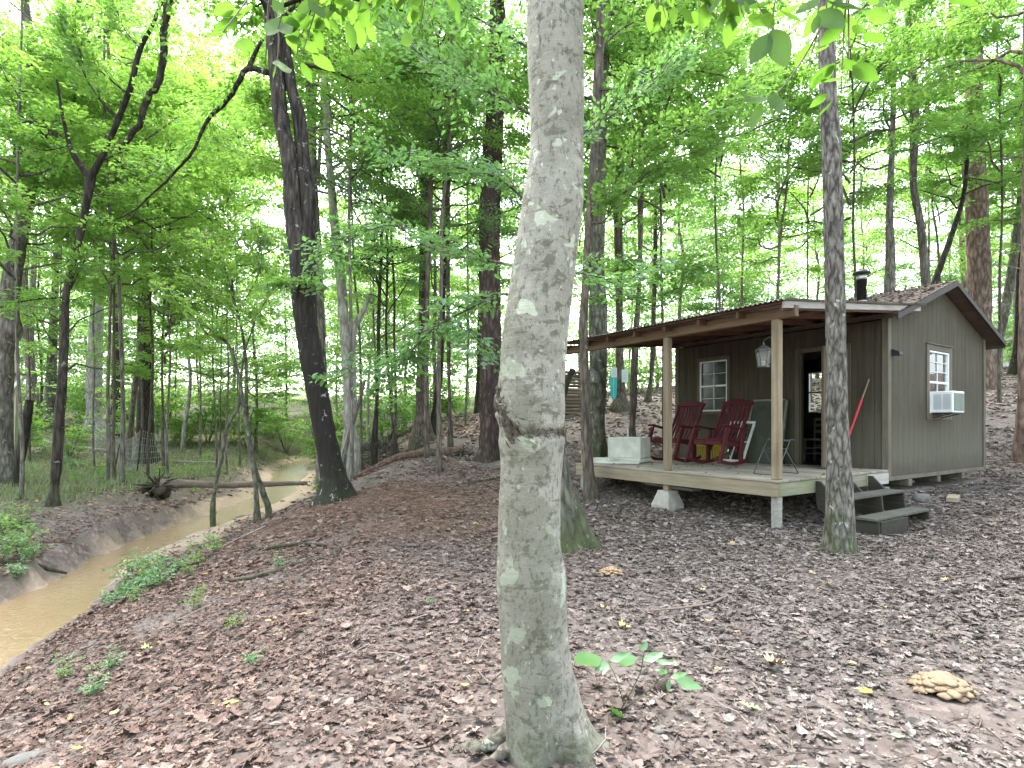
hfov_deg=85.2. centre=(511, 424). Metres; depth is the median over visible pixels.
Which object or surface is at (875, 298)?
roof litter
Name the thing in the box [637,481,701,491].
plank
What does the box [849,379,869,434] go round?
red pole
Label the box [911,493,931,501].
stone
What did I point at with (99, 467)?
weed
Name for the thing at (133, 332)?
woodland tree
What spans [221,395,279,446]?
shrub
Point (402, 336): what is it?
thin woodland tree
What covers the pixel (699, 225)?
tree
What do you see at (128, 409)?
shrub
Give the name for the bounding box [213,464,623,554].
pine straw
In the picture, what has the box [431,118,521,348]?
thin woodland tree
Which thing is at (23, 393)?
woodland tree
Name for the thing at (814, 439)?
wooden chair
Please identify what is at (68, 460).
weed
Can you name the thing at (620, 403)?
tree
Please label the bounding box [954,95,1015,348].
tree
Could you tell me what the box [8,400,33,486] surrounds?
leaning stub
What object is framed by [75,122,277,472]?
canopy tree
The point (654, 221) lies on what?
leaning porch tree
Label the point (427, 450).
pale pole tree
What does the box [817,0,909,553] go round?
hickory tree
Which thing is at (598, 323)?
green grey tree
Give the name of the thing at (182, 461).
bare log
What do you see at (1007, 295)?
slope tree
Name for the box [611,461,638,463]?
white board
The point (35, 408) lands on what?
shrub
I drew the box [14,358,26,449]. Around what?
tree
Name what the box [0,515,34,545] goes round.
weed
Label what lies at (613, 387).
turquoise board
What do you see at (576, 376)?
stacked log
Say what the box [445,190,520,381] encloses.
thin woodland tree
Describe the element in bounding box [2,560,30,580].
weed
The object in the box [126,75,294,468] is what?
canopy tree
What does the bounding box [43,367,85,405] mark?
shrub
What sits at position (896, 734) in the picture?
fallen leaf
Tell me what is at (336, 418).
shrub
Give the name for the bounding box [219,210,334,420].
woodland tree
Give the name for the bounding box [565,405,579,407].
stacked log
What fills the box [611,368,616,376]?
notice sheet
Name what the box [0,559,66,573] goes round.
bank root
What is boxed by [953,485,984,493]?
plank
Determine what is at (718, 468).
deck litter
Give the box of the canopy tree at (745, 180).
[707,0,870,299]
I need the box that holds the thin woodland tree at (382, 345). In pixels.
[348,173,466,428]
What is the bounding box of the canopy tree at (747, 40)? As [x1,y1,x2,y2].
[583,0,784,445]
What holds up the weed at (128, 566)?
on the ground at (106, 536)
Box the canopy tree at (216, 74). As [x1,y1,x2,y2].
[116,47,280,457]
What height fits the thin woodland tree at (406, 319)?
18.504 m
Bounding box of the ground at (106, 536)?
[0,366,1023,767]
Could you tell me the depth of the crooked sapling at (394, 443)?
17.39 m
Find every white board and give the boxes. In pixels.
[593,457,617,460]
[593,460,619,463]
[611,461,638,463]
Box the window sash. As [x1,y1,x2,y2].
[718,421,755,461]
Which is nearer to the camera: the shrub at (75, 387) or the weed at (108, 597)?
the weed at (108, 597)
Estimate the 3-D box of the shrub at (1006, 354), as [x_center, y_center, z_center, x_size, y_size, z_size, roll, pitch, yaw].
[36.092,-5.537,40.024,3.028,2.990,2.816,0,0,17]
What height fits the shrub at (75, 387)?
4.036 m
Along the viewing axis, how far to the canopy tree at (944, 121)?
17.09 m
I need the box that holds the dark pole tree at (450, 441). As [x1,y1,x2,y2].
[360,38,522,446]
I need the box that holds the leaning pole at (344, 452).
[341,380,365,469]
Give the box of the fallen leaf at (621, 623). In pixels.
[618,618,629,626]
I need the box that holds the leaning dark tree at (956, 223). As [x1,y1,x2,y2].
[876,56,1022,283]
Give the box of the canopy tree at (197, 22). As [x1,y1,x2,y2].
[170,0,304,430]
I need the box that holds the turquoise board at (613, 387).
[610,374,616,399]
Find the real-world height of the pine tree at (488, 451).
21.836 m
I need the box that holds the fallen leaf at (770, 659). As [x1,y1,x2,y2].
[763,651,784,663]
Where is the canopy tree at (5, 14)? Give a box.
[0,0,115,462]
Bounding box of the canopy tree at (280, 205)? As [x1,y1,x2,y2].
[146,67,330,466]
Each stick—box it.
[224,555,326,580]
[249,542,326,549]
[457,476,499,484]
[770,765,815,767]
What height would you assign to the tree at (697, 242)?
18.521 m
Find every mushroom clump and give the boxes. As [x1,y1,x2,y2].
[223,700,239,707]
[599,566,624,576]
[906,670,979,702]
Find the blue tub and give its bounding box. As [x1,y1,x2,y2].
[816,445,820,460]
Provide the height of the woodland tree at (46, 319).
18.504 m
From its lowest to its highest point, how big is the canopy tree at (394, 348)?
18.504 m
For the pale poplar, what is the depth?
35.69 m
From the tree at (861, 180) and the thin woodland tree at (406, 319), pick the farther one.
the thin woodland tree at (406, 319)
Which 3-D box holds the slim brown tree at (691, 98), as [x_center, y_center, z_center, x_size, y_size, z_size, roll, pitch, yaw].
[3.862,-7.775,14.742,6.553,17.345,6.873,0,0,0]
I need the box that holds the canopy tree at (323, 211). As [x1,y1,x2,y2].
[268,66,436,470]
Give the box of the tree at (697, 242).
[626,148,741,318]
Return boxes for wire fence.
[91,421,165,473]
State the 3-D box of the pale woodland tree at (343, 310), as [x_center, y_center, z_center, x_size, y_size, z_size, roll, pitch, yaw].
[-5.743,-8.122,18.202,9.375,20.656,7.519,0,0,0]
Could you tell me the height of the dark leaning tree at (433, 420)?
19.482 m
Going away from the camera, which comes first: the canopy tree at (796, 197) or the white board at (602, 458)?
the white board at (602, 458)
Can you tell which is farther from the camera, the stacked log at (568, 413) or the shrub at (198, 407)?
the shrub at (198, 407)
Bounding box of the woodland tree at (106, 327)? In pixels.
[70,221,173,403]
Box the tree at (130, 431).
[64,230,195,465]
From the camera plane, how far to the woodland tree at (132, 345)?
49.20 m
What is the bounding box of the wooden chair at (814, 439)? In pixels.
[804,418,820,461]
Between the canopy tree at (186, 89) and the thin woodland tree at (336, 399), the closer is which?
the canopy tree at (186, 89)
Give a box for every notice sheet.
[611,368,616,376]
[622,370,627,381]
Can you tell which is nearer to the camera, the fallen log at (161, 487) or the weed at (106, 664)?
the weed at (106, 664)
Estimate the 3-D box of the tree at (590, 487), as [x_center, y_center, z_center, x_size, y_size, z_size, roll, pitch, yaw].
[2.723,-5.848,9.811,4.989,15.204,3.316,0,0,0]
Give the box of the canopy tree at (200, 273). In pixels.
[60,61,283,476]
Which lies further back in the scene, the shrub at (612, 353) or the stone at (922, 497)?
the shrub at (612, 353)
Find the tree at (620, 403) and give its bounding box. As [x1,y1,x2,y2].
[583,0,720,412]
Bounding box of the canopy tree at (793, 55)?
[636,0,856,310]
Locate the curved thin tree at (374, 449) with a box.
[314,114,451,465]
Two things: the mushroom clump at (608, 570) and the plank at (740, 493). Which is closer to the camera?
the mushroom clump at (608, 570)
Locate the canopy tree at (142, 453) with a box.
[38,63,240,465]
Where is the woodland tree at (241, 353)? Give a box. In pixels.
[181,238,276,409]
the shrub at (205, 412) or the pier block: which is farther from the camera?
the shrub at (205, 412)
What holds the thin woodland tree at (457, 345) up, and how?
on the ground at (106, 536)
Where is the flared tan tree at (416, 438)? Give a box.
[339,9,488,450]
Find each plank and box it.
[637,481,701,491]
[714,490,767,496]
[946,494,959,502]
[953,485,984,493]
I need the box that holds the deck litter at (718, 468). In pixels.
[580,460,860,475]
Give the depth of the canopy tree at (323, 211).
21.97 m
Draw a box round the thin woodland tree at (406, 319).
[365,272,456,367]
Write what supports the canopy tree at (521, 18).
on the ground at (106, 536)
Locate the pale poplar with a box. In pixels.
[10,66,161,433]
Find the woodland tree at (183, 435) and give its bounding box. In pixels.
[152,212,230,448]
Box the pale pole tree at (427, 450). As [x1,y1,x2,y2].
[342,19,522,457]
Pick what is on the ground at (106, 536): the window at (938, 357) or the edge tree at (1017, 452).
the edge tree at (1017, 452)
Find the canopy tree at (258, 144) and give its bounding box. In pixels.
[148,101,284,449]
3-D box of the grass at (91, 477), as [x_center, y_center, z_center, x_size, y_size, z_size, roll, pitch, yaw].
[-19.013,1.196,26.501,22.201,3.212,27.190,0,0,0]
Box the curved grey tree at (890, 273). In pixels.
[784,0,1019,292]
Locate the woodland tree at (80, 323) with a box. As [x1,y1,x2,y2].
[35,243,134,385]
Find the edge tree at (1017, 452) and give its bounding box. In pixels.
[869,0,1023,463]
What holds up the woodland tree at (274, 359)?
on the ground at (106, 536)
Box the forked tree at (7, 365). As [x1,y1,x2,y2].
[0,0,188,486]
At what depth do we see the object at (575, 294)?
44.75 m
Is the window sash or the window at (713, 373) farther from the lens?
the window at (713, 373)
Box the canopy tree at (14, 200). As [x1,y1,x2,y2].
[0,0,196,499]
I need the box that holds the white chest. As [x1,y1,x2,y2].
[606,428,651,462]
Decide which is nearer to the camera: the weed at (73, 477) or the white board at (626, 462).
the white board at (626, 462)
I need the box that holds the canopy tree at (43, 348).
[0,139,166,473]
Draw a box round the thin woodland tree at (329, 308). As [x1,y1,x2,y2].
[323,222,389,361]
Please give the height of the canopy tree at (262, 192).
18.516 m
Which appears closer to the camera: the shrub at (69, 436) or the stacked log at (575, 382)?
the stacked log at (575, 382)
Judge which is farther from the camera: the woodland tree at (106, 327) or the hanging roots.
the woodland tree at (106, 327)
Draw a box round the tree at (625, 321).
[568,117,686,373]
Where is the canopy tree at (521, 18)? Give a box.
[372,0,529,425]
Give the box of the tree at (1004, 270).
[874,134,1014,337]
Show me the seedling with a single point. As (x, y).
(625, 659)
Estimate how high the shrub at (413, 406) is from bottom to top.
4.667 m
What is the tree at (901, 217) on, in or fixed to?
on the ground at (106, 536)
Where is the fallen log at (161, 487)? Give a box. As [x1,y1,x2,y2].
[132,468,307,499]
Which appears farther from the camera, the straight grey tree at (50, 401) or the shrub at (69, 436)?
the straight grey tree at (50, 401)
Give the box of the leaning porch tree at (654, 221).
[605,80,726,401]
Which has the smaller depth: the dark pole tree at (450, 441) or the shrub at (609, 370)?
the dark pole tree at (450, 441)
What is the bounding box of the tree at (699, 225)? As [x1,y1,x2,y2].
[658,163,773,320]
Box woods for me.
[4,139,1013,405]
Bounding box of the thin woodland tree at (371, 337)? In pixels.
[322,185,418,451]
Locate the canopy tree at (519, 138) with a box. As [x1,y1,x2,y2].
[318,0,529,471]
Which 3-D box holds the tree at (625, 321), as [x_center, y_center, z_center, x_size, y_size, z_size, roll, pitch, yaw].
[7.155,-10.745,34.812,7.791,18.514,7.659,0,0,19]
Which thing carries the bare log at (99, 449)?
on the ground at (106, 536)
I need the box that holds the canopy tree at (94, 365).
[0,11,181,471]
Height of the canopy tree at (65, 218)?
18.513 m
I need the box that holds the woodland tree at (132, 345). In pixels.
[104,264,185,392]
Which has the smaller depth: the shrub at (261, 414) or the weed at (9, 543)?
the weed at (9, 543)
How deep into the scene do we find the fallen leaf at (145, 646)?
4.74 m
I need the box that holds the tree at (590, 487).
[579,0,786,500]
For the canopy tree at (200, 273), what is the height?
18.516 m
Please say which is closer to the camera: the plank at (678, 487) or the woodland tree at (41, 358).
the plank at (678, 487)
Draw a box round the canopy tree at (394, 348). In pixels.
[317,21,485,438]
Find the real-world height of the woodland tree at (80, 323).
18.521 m
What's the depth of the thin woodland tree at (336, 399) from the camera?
38.38 m
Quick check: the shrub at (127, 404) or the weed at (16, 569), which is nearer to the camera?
the weed at (16, 569)
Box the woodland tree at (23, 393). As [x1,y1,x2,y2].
[0,240,50,395]
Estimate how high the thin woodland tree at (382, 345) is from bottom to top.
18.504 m
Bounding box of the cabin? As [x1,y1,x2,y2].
[566,269,1006,529]
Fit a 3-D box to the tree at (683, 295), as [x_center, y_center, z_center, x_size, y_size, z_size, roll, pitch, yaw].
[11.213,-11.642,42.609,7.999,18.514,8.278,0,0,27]
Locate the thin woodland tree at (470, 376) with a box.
[431,259,503,402]
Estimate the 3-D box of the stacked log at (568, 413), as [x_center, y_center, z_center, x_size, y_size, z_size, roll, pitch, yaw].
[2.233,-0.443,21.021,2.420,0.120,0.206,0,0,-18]
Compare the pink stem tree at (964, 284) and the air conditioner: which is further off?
the pink stem tree at (964, 284)
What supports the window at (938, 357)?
in the cabin
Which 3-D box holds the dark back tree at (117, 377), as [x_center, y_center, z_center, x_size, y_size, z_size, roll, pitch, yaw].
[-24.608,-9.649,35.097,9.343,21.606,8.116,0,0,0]
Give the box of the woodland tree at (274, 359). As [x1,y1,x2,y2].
[182,188,303,452]
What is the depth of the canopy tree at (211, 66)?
35.95 m
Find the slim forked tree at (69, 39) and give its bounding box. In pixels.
[0,0,196,506]
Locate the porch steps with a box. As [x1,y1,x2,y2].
[816,473,929,535]
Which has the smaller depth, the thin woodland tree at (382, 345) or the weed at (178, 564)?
the weed at (178, 564)
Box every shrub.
[18,361,56,441]
[18,401,52,447]
[39,409,100,455]
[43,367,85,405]
[66,371,110,419]
[66,390,105,425]
[87,363,187,442]
[110,381,205,443]
[125,385,135,420]
[133,370,193,421]
[154,389,186,417]
[165,415,203,444]
[173,371,237,442]
[173,406,209,440]
[203,383,236,426]
[206,368,260,416]
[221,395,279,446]
[252,391,299,438]
[259,399,310,451]
[283,404,357,460]
[300,386,374,452]
[334,417,378,452]
[356,412,387,444]
[357,367,414,439]
[393,347,462,418]
[401,395,429,423]
[429,370,472,416]
[453,385,473,414]
[588,348,649,380]
[606,348,630,393]
[609,357,658,394]
[629,351,673,386]
[658,361,674,381]
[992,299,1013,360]
[1003,329,1011,361]
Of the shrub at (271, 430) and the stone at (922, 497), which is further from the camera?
the shrub at (271, 430)
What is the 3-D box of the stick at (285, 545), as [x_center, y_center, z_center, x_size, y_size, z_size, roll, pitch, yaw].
[-3.319,1.710,7.873,2.272,0.324,0.231,0,0,41]
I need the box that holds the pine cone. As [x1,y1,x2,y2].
[653,681,666,692]
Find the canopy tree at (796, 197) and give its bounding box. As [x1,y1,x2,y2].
[732,16,907,400]
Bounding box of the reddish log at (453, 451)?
[354,444,470,478]
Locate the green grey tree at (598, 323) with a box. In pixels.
[456,0,726,457]
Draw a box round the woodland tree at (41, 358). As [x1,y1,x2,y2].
[0,192,127,418]
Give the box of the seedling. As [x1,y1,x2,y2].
[574,640,702,716]
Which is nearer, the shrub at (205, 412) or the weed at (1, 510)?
the weed at (1, 510)
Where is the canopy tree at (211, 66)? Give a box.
[106,26,248,440]
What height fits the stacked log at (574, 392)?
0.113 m
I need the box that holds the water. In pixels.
[0,459,315,668]
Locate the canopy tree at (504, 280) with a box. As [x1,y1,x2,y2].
[450,22,656,292]
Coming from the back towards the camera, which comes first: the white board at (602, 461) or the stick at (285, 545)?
the white board at (602, 461)
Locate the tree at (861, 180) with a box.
[804,86,932,296]
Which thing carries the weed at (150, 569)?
on the ground at (106, 536)
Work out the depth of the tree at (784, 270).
40.85 m
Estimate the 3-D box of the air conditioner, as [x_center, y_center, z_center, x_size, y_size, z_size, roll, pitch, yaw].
[8.323,-0.376,10.629,0.855,0.508,0.476,0,0,-33]
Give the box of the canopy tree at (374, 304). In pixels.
[319,172,438,391]
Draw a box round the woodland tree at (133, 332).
[58,285,136,374]
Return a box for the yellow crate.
[696,445,723,461]
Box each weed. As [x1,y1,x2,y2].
[0,502,29,529]
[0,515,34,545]
[0,522,49,557]
[0,524,34,559]
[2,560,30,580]
[7,536,52,560]
[9,503,44,525]
[50,653,85,677]
[65,456,78,467]
[69,470,85,481]
[77,664,110,694]
[90,461,105,473]
[93,584,133,606]
[94,468,104,478]
[98,644,124,668]
[101,566,141,588]
[113,571,154,597]
[116,547,147,577]
[118,555,176,586]
[123,584,147,600]
[124,550,159,577]
[130,546,165,567]
[142,556,176,586]
[154,461,179,474]
[154,552,188,568]
[174,557,198,574]
[178,463,197,475]
[179,583,208,608]
[185,541,215,563]
[201,533,224,552]
[220,612,247,628]
[241,645,268,663]
[269,553,291,566]
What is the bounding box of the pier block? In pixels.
[651,489,683,510]
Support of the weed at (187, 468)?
on the ground at (106, 536)
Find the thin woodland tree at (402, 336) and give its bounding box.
[360,233,418,405]
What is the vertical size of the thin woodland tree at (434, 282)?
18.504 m
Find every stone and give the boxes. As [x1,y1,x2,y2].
[1,750,44,766]
[652,725,668,734]
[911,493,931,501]
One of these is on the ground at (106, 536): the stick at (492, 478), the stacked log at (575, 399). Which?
the stick at (492, 478)
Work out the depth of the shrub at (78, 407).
35.78 m
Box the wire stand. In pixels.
[753,439,797,474]
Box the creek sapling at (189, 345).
[146,216,300,526]
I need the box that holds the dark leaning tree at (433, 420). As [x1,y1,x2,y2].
[365,0,525,435]
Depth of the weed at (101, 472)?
19.75 m
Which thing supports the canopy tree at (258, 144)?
on the ground at (106, 536)
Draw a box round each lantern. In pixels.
[589,361,598,382]
[755,337,770,367]
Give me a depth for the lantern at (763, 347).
8.14 m
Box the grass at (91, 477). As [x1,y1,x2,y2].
[0,422,399,502]
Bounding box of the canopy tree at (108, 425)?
[0,0,219,482]
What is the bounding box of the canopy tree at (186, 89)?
[0,12,243,486]
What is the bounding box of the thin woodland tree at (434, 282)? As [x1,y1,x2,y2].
[345,148,501,399]
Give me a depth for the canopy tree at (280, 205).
27.91 m
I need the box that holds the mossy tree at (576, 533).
[271,0,700,554]
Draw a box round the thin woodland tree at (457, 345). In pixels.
[390,222,478,415]
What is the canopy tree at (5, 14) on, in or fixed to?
on the ground at (106, 536)
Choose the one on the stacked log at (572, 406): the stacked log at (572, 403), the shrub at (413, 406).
the stacked log at (572, 403)
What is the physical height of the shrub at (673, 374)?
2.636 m
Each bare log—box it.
[43,440,119,453]
[170,460,214,464]
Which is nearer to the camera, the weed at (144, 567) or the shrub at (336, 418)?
the weed at (144, 567)
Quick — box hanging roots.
[24,499,181,553]
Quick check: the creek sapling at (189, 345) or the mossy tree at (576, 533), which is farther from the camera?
the creek sapling at (189, 345)
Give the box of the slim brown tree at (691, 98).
[583,0,808,436]
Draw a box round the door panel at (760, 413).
[744,398,788,463]
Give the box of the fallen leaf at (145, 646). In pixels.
[141,643,152,648]
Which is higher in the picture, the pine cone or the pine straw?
the pine straw
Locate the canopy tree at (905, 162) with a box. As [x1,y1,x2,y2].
[851,1,1020,281]
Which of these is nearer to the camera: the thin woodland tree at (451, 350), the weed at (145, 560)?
the weed at (145, 560)
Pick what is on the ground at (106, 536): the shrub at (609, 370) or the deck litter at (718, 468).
the shrub at (609, 370)
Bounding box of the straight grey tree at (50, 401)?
[0,84,91,428]
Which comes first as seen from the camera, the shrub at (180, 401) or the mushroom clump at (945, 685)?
the mushroom clump at (945, 685)
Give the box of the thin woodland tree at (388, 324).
[326,254,431,437]
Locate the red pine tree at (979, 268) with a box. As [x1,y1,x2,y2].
[855,4,996,389]
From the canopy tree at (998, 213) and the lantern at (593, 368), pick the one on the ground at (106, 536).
the canopy tree at (998, 213)
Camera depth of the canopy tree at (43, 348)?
21.99 m
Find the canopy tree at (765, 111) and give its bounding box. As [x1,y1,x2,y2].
[681,1,816,305]
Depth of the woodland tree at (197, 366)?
44.35 m
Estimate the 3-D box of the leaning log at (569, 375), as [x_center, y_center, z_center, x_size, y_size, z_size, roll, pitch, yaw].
[1.962,-1.331,20.002,0.662,1.456,0.270,0,0,0]
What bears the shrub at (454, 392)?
on the ground at (106, 536)
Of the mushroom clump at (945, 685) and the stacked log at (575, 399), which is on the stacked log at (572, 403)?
the stacked log at (575, 399)
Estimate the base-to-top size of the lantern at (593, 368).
0.437 m
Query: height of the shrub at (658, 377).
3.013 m
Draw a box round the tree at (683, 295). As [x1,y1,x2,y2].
[622,161,713,386]
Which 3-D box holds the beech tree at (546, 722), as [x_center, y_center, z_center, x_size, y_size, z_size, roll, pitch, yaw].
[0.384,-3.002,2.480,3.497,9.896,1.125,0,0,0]
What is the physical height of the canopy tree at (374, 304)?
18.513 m
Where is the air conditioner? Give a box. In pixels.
[930,391,964,418]
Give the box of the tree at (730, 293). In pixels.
[664,157,784,347]
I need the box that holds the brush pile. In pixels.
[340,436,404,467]
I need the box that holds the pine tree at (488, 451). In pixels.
[372,0,526,462]
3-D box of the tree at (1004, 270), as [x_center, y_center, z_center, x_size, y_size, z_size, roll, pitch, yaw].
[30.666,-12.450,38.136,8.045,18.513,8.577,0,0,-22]
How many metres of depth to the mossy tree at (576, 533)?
7.20 m
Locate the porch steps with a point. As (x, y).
(874, 501)
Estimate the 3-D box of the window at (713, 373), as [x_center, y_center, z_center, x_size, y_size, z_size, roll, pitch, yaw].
[4.531,-0.885,12.499,0.112,1.290,0.890,0,0,-33]
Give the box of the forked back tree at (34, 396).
[0,85,100,431]
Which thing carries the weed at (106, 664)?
on the ground at (106, 536)
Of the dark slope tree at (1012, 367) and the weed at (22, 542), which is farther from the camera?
the dark slope tree at (1012, 367)
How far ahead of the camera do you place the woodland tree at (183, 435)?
33.59 m
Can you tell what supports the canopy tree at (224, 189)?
on the ground at (106, 536)
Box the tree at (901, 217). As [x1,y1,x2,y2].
[851,125,1010,291]
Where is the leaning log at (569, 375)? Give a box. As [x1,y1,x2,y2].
[565,368,575,403]
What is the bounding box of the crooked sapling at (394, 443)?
[320,165,452,455]
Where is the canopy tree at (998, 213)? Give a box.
[940,50,1022,241]
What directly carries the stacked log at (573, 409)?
on the stacked log at (568, 413)
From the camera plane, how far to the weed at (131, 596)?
6.81 m
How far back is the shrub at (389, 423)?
33.05 m
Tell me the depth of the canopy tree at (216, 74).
29.84 m
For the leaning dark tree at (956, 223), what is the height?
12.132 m
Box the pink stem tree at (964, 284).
[901,0,1022,290]
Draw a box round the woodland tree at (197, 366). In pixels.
[132,225,265,414]
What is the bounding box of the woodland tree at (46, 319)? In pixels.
[0,214,57,396]
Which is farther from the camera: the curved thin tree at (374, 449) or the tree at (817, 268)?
the tree at (817, 268)
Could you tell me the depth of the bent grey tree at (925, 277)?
19.36 m
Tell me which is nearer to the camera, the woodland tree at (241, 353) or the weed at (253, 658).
the weed at (253, 658)
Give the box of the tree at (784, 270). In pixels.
[764,146,882,378]
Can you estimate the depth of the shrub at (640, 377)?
30.16 m
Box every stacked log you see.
[565,374,579,377]
[565,401,606,404]
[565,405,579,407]
[565,408,606,411]
[565,412,579,414]
[566,395,606,397]
[566,398,608,401]
[567,391,579,394]
[568,388,579,390]
[569,385,579,387]
[570,381,579,384]
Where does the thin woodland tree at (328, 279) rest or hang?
on the ground at (106, 536)
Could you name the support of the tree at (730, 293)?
on the ground at (106, 536)
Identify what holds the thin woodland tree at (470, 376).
on the ground at (106, 536)
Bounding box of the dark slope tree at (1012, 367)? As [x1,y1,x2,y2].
[920,42,1022,374]
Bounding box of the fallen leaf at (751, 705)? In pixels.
[739,701,761,709]
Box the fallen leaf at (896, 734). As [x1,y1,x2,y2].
[891,733,903,736]
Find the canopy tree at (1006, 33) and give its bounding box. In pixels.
[904,0,1022,402]
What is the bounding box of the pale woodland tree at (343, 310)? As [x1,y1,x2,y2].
[150,0,477,475]
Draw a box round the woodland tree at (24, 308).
[0,223,45,355]
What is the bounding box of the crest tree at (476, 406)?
[415,111,529,413]
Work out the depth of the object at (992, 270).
51.51 m
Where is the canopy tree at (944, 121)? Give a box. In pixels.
[731,0,998,298]
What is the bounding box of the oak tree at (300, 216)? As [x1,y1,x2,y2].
[77,0,487,506]
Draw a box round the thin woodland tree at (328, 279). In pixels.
[287,236,358,342]
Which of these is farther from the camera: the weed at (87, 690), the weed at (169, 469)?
the weed at (169, 469)
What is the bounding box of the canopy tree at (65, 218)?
[0,27,256,479]
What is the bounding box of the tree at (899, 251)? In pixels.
[858,208,956,294]
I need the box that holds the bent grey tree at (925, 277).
[815,0,1006,286]
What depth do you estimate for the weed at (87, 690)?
4.20 m
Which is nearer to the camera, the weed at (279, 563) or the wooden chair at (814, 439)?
the weed at (279, 563)
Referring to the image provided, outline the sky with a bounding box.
[0,0,1023,395]
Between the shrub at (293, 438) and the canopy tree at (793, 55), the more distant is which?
the shrub at (293, 438)
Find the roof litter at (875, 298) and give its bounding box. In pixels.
[657,278,955,335]
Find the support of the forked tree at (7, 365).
on the ground at (106, 536)
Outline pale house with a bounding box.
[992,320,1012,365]
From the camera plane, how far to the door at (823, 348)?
9.63 m
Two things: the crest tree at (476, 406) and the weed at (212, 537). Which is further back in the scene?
the crest tree at (476, 406)
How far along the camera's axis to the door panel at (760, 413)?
11.27 m
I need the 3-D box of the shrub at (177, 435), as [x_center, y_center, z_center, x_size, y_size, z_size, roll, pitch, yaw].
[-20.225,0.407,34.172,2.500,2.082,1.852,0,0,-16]
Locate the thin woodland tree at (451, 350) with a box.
[397,255,476,389]
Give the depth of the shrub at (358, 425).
32.26 m
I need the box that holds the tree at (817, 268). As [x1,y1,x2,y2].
[701,112,860,303]
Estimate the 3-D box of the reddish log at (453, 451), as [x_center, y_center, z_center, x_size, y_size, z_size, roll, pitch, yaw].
[-2.751,1.030,14.835,3.335,1.037,0.645,0,0,-13]
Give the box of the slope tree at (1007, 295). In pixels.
[932,15,1022,376]
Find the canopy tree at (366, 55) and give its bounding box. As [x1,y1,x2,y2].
[224,0,473,481]
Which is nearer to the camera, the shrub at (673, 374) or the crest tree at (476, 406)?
the crest tree at (476, 406)
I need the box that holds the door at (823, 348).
[818,346,847,467]
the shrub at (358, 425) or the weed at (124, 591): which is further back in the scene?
the shrub at (358, 425)
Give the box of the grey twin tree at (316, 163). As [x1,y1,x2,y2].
[175,0,438,494]
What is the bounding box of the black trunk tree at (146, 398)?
[47,4,254,465]
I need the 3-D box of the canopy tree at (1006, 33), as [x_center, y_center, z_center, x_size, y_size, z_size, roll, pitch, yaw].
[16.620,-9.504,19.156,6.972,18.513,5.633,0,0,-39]
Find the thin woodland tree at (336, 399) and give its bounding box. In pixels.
[272,212,399,442]
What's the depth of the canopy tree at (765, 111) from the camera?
22.80 m
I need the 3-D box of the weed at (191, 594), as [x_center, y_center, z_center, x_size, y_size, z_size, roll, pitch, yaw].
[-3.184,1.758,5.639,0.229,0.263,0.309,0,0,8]
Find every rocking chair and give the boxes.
[648,401,705,461]
[684,399,753,464]
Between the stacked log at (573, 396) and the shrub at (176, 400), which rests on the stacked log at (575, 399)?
the stacked log at (573, 396)
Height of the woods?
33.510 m
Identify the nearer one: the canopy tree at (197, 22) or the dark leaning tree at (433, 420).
the dark leaning tree at (433, 420)
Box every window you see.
[696,355,730,414]
[808,372,820,412]
[926,342,953,419]
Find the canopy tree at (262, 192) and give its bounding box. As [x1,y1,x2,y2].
[117,57,286,472]
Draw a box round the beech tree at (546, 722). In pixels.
[188,0,977,767]
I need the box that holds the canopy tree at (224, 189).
[6,0,256,475]
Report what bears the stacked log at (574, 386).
on the stacked log at (573, 389)
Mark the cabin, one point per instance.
(907, 356)
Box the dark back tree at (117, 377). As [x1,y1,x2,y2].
[50,123,197,438]

